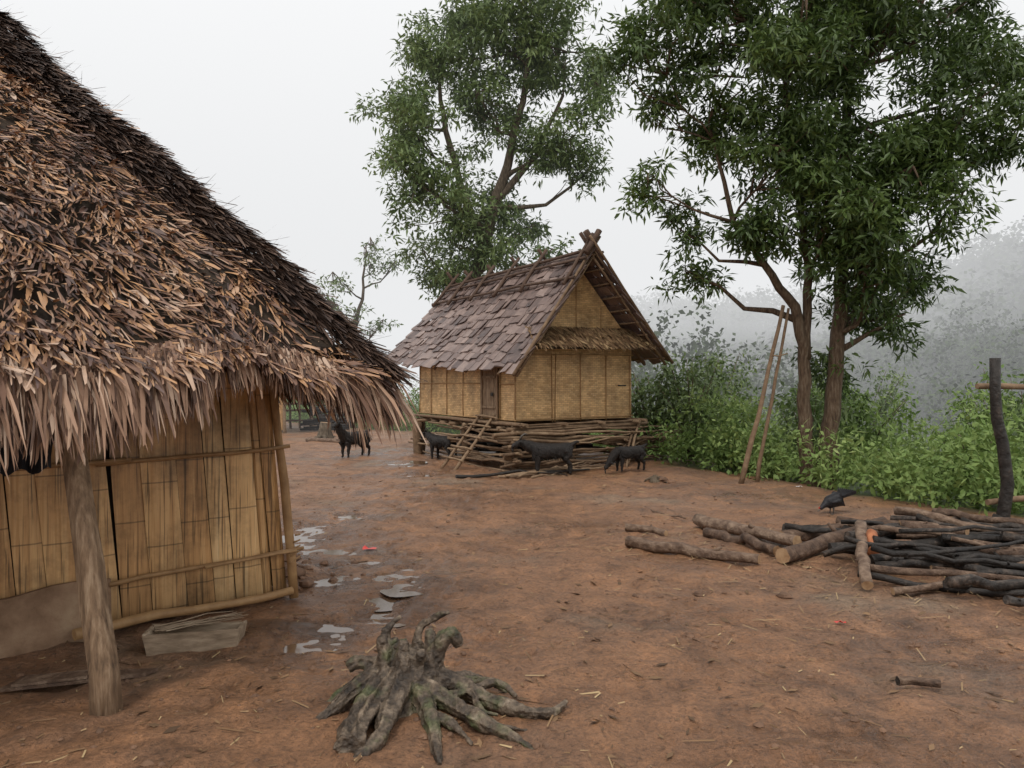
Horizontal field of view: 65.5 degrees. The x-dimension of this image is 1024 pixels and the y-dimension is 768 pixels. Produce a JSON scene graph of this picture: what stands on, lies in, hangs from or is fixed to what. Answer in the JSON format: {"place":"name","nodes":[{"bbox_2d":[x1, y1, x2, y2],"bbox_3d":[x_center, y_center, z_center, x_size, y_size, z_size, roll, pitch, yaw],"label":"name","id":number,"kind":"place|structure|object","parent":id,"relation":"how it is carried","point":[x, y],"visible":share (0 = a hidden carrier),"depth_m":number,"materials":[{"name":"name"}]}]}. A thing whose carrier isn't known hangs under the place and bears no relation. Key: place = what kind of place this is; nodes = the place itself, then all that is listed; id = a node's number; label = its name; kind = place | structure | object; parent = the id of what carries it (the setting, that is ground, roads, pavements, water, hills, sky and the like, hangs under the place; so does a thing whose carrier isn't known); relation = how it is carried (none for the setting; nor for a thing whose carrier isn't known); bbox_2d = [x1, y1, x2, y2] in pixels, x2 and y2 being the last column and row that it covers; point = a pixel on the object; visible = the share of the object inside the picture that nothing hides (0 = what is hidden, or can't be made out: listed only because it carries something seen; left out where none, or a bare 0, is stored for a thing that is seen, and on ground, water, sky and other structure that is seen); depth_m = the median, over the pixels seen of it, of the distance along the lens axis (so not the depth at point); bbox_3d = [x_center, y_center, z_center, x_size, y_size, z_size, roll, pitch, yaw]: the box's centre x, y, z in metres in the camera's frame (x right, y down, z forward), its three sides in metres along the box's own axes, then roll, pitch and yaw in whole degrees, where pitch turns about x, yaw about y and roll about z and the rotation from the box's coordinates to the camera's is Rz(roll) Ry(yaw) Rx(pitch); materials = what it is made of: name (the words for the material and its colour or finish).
{"place":"outdoors","nodes":[
{"label":"outdoors","id":0,"kind":"place"},
{"bbox_2d":[300,406,354,430],"bbox_3d":[-5.618,1.048,24.289,1.649,0.742,0.155,0,0,-9],"label":"stacked firewood","id":1,"kind":"object","parent":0,"point":[314,421],"visible":0.38,"depth_m":24.23,"materials":[{"name":"brown wood"}]},
{"bbox_2d":[0,285,1023,767],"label":"ground","id":2,"kind":"structure","parent":0,"point":[594,509],"depth_m":4.81,"materials":[{"name":"brown soil"}]},
{"bbox_2d":[0,668,157,691],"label":"wood plank","id":3,"kind":"object","parent":2,"relation":"on","point":[31,681],"visible":0.85,"depth_m":4.18,"materials":[{"name":"brown wood"}]},
{"bbox_2d":[142,611,247,655],"bbox_3d":[-1.901,1.502,4.791,0.569,0.210,0.220,0,0,-7],"label":"wooden trough","id":4,"kind":"object","parent":2,"relation":"on","point":[208,634],"visible":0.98,"depth_m":4.74,"materials":[{"name":"brown wood"}]},
{"bbox_2d":[0,7,427,715],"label":"thatched hut","id":5,"kind":"object","parent":2,"relation":"on","point":[164,345],"visible":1,"depth_m":4.82,"materials":[{"name":"brown plant"}]},
{"bbox_2d":[279,384,312,432],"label":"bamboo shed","id":6,"kind":"structure","parent":2,"relation":"on","point":[283,417],"depth_m":23.10,"materials":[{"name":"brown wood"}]},
{"bbox_2d":[286,394,349,428],"bbox_3d":[-6.651,0.807,25.186,3.104,1.433,0.305,0,0,0],"label":"log fence","id":7,"kind":"object","parent":2,"relation":"on","point":[290,421],"visible":0.09,"depth_m":25.14,"materials":[{"name":"brown wood"}]},
{"bbox_2d":[306,437,339,442],"bbox_3d":[-4.548,1.414,19.917,1.436,0.134,0.188,0,0,27],"label":"fallen log","id":8,"kind":"object","parent":2,"relation":"on","point":[308,439],"visible":0.67,"depth_m":19.97,"materials":[{"name":"brown wood"}]},
{"bbox_2d":[314,422,335,437],"bbox_3d":[-5.004,1.284,21.314,0.579,0.534,0.966,0,0,21],"label":"stump","id":9,"kind":"object","parent":2,"relation":"on","point":[323,432],"visible":0.61,"depth_m":21.18,"materials":[{"name":"grey wood"}]},
{"bbox_2d":[331,416,371,457],"bbox_3d":[-3.274,1.063,16.277,0.351,0.864,1.067,0,1,38],"label":"black goat","id":10,"kind":"object","parent":2,"relation":"on","point":[345,437],"visible":0.81,"depth_m":16.09},
{"bbox_2d":[282,460,432,652],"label":"puddle water","id":11,"kind":"structure","parent":2,"relation":"on","point":[384,604],"depth_m":6.08,"materials":[{"name":"grey liquid"}]},
{"bbox_2d":[313,234,412,420],"bbox_3d":[-4.982,-1.676,26.338,3.710,6.654,2.035,0,0,-22],"label":"slender tree","id":12,"kind":"object","parent":2,"relation":"on","point":[357,315],"visible":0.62,"depth_m":26.37,"materials":[{"name":"green plant"}]},
{"bbox_2d":[403,388,445,431],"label":"shrub","id":13,"kind":"object","parent":2,"relation":"on","point":[413,399],"visible":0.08,"depth_m":24.32,"materials":[{"name":"green plant"}]},
{"bbox_2d":[421,427,457,458],"bbox_3d":[-1.469,1.197,16.052,1.039,0.631,0.340,0,1,40],"label":"black goat","id":14,"kind":"object","parent":2,"relation":"on","point":[437,442],"visible":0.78,"depth_m":15.96},
{"bbox_2d":[315,611,567,764],"bbox_3d":[-0.341,1.417,3.775,1.217,0.525,0.924,0,0,0],"label":"tree stump","id":15,"kind":"object","parent":2,"relation":"on","point":[390,684],"visible":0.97,"depth_m":3.74,"materials":[{"name":"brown wood"}]},
{"bbox_2d":[345,0,644,433],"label":"broadleaf tree","id":16,"kind":"object","parent":2,"relation":"on","point":[535,42],"visible":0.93,"depth_m":19.87,"materials":[{"name":"green plant"}]},
{"bbox_2d":[0,467,1023,767],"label":"straw litter","id":17,"kind":"object","parent":2,"relation":"on","point":[580,637],"visible":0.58,"depth_m":4.43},
{"bbox_2d":[1,464,1023,767],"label":"mud clods","id":18,"kind":"object","parent":2,"relation":"on","point":[305,582],"visible":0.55,"depth_m":4.57,"materials":[{"name":"brown soil"}]},
{"bbox_2d":[388,229,687,478],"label":"stilt granary","id":19,"kind":"structure","parent":2,"relation":"on","point":[545,350],"depth_m":14.86,"materials":[{"name":"brown wood"}]},
{"bbox_2d":[480,366,497,419],"bbox_3d":[-0.414,0.155,14.690,0.050,1.000,0.610,0,0,-32],"label":"door","id":20,"kind":"structure","parent":19,"relation":"in","point":[488,378],"depth_m":14.70,"materials":[{"name":"brown wood"}]},
{"bbox_2d":[511,433,578,474],"bbox_3d":[0.549,1.154,13.154,1.131,0.687,0.363,0,0,-3],"label":"black goat","id":21,"kind":"object","parent":2,"relation":"on","point":[538,451],"visible":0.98,"depth_m":13.05},
{"bbox_2d":[117,468,1023,767],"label":"fallen leaves","id":22,"kind":"object","parent":2,"relation":"on","point":[479,742],"depth_m":4.69,"materials":[{"name":"brown plant"}]},
{"bbox_2d":[604,443,647,473],"bbox_3d":[1.947,1.271,13.592,0.881,0.490,0.306,0,0,-25],"label":"black goat","id":23,"kind":"object","parent":2,"relation":"on","point":[637,454],"visible":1,"depth_m":13.51},
{"bbox_2d":[625,523,667,535],"bbox_3d":[1.393,1.503,8.206,0.508,0.103,0.124,0,1,44],"label":"firewood log","id":24,"kind":"object","parent":2,"relation":"on","point":[651,528],"visible":1,"depth_m":8.19,"materials":[{"name":"brown wood"}]},
{"bbox_2d":[623,350,685,454],"bbox_3d":[2.912,0.446,16.923,1.671,2.321,1.792,0,0,16],"label":"shrub","id":25,"kind":"object","parent":2,"relation":"on","point":[638,411],"visible":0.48,"depth_m":16.70,"materials":[{"name":"green plant"}]},
{"bbox_2d":[286,349,1023,515],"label":"undergrowth","id":26,"kind":"object","parent":2,"relation":"on","point":[902,472],"visible":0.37,"depth_m":11.71,"materials":[{"name":"green plant"}]},
{"bbox_2d":[643,474,666,482],"bbox_3d":[2.211,1.498,12.318,0.269,0.209,0.293,0,1,-37],"label":"stump","id":27,"kind":"object","parent":2,"relation":"on","point":[654,479],"visible":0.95,"depth_m":12.22,"materials":[{"name":"brown wood"}]},
{"bbox_2d":[644,506,686,518],"bbox_3d":[1.775,1.509,9.307,0.058,0.048,0.867,0,0,-23],"label":"dry stick","id":28,"kind":"object","parent":2,"relation":"on","point":[653,511],"visible":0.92,"depth_m":9.16,"materials":[{"name":"brown wood"}]},
{"bbox_2d":[639,344,732,459],"bbox_3d":[3.525,0.403,16.271,1.861,2.497,1.875,0,0,-29],"label":"shrub","id":29,"kind":"object","parent":2,"relation":"on","point":[691,374],"visible":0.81,"depth_m":16.20,"materials":[{"name":"green plant"}]},
{"bbox_2d":[625,536,760,563],"bbox_3d":[1.600,1.496,7.192,1.250,0.136,0.149,0,0,35],"label":"firewood log","id":30,"kind":"object","parent":2,"relation":"on","point":[682,548],"visible":1,"depth_m":7.14,"materials":[{"name":"brown wood"}]},
{"bbox_2d":[669,349,761,429],"bbox_3d":[4.969,0.520,19.883,2.313,2.807,2.604,0,0,0],"label":"shrub","id":31,"kind":"object","parent":2,"relation":"on","point":[738,389],"visible":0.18,"depth_m":19.62,"materials":[{"name":"green plant"}]},
{"bbox_2d":[690,390,767,433],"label":"shrub","id":32,"kind":"object","parent":2,"relation":"on","point":[744,416],"visible":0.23,"depth_m":17.12,"materials":[{"name":"green plant"}]},
{"bbox_2d":[682,409,778,472],"bbox_3d":[4.094,1.142,14.558,1.402,1.324,1.802,0,0,-33],"label":"shrub","id":33,"kind":"object","parent":2,"relation":"on","point":[734,467],"visible":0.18,"depth_m":14.62,"materials":[{"name":"green plant"}]},
{"bbox_2d":[702,526,779,554],"bbox_3d":[2.181,1.458,7.594,0.129,0.215,0.959,0,0,-27],"label":"firewood log","id":34,"kind":"object","parent":2,"relation":"on","point":[754,542],"visible":0.92,"depth_m":7.54,"materials":[{"name":"brown wood"}]},
{"bbox_2d":[692,514,801,545],"bbox_3d":[2.299,1.451,7.935,0.160,0.177,1.409,0,0,-27],"label":"firewood log","id":35,"kind":"object","parent":2,"relation":"on","point":[728,526],"visible":0.87,"depth_m":7.80,"materials":[{"name":"brown wood"}]},
{"bbox_2d":[710,426,795,478],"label":"shrub","id":36,"kind":"object","parent":2,"relation":"on","point":[751,457],"visible":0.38,"depth_m":13.51,"materials":[{"name":"green plant"}]},
{"bbox_2d":[738,305,789,483],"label":"leaning poles","id":37,"kind":"object","parent":2,"relation":"on","point":[753,435],"visible":0.95,"depth_m":12.13,"materials":[{"name":"brown wood"}]},
{"bbox_2d":[582,0,1023,488],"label":"broadleaf tree","id":38,"kind":"object","parent":2,"relation":"on","point":[807,54],"visible":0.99,"depth_m":11.79,"materials":[{"name":"green plant"}]},
{"bbox_2d":[761,380,861,475],"bbox_3d":[5.511,0.907,14.857,1.630,1.966,1.894,0,1,40],"label":"shrub","id":39,"kind":"object","parent":2,"relation":"on","point":[815,423],"visible":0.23,"depth_m":14.71,"materials":[{"name":"green plant"}]},
{"bbox_2d":[619,215,1023,456],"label":"hillside forest","id":40,"kind":"object","parent":2,"relation":"on","point":[982,320],"visible":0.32,"depth_m":86.38,"materials":[{"name":"plant"}]},
{"bbox_2d":[772,368,873,447],"bbox_3d":[6.387,0.754,16.337,1.983,2.348,1.804,0,1,-37],"label":"shrub","id":41,"kind":"object","parent":2,"relation":"on","point":[787,405],"visible":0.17,"depth_m":16.25,"materials":[{"name":"green plant"}]},
{"bbox_2d":[817,487,856,514],"bbox_3d":[3.732,1.367,9.263,0.416,0.289,0.296,0,0,-15],"label":"black hen","id":42,"kind":"object","parent":2,"relation":"on","point":[834,499],"visible":1,"depth_m":9.21,"materials":[{"name":"black"}]},
{"bbox_2d":[796,363,914,448],"bbox_3d":[9.451,0.908,22.147,3.130,3.016,1.832,0,0,28],"label":"shrub","id":43,"kind":"object","parent":2,"relation":"on","point":[884,403],"visible":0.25,"depth_m":21.54,"materials":[{"name":"green plant"}]},
{"bbox_2d":[815,372,921,461],"bbox_3d":[7.752,0.901,17.617,2.639,2.480,1.787,0,0,0],"label":"shrub","id":44,"kind":"object","parent":2,"relation":"on","point":[867,418],"visible":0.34,"depth_m":17.39,"materials":[{"name":"green plant"}]},
{"bbox_2d":[775,506,1023,606],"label":"firewood pile","id":45,"kind":"object","parent":2,"relation":"on","point":[969,553],"visible":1,"depth_m":6.65,"materials":[{"name":"brown wood"}]},
{"bbox_2d":[895,676,940,687],"bbox_3d":[2.098,1.541,4.115,0.212,0.049,0.059,0,0,14],"label":"log stub","id":46,"kind":"object","parent":2,"relation":"on","point":[912,680],"visible":1,"depth_m":4.11,"materials":[{"name":"brown plant"}]},
{"bbox_2d":[919,413,1023,503],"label":"shrub","id":47,"kind":"object","parent":2,"relation":"on","point":[966,427],"visible":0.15,"depth_m":11.63,"materials":[{"name":"green plant"}]},
{"bbox_2d":[931,390,1015,440],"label":"shrub","id":48,"kind":"object","parent":2,"relation":"on","point":[945,410],"visible":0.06,"depth_m":23.52,"materials":[{"name":"green plant"}]},
{"bbox_2d":[939,361,1023,471],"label":"shrub","id":49,"kind":"object","parent":2,"relation":"on","point":[976,396],"visible":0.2,"depth_m":16.56,"materials":[{"name":"green plant"}]},
{"bbox_2d":[989,358,1014,517],"bbox_3d":[4.839,0.744,7.864,0.233,2.000,0.134,0,0,0],"label":"charred post","id":50,"kind":"object","parent":2,"relation":"on","point":[1005,499],"visible":0.83,"depth_m":7.82,"materials":[{"name":"brown wood"}]},
{"bbox_2d":[975,383,1023,504],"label":"fence rail","id":51,"kind":"object","parent":50,"relation":"attached to","point":[994,501],"visible":0.72,"depth_m":8.05,"materials":[{"name":"brown wood"}]},
{"bbox_2d":[1001,374,1023,461],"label":"shrub","id":52,"kind":"object","parent":2,"relation":"on","point":[1009,406],"visible":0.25,"depth_m":14.12,"materials":[{"name":"green plant"}]},
{"bbox_2d":[0,0,1023,391],"label":"sky","id":53,"kind":"structure","parent":0,"point":[253,97],"materials":[{"name":"white"}]}
]}

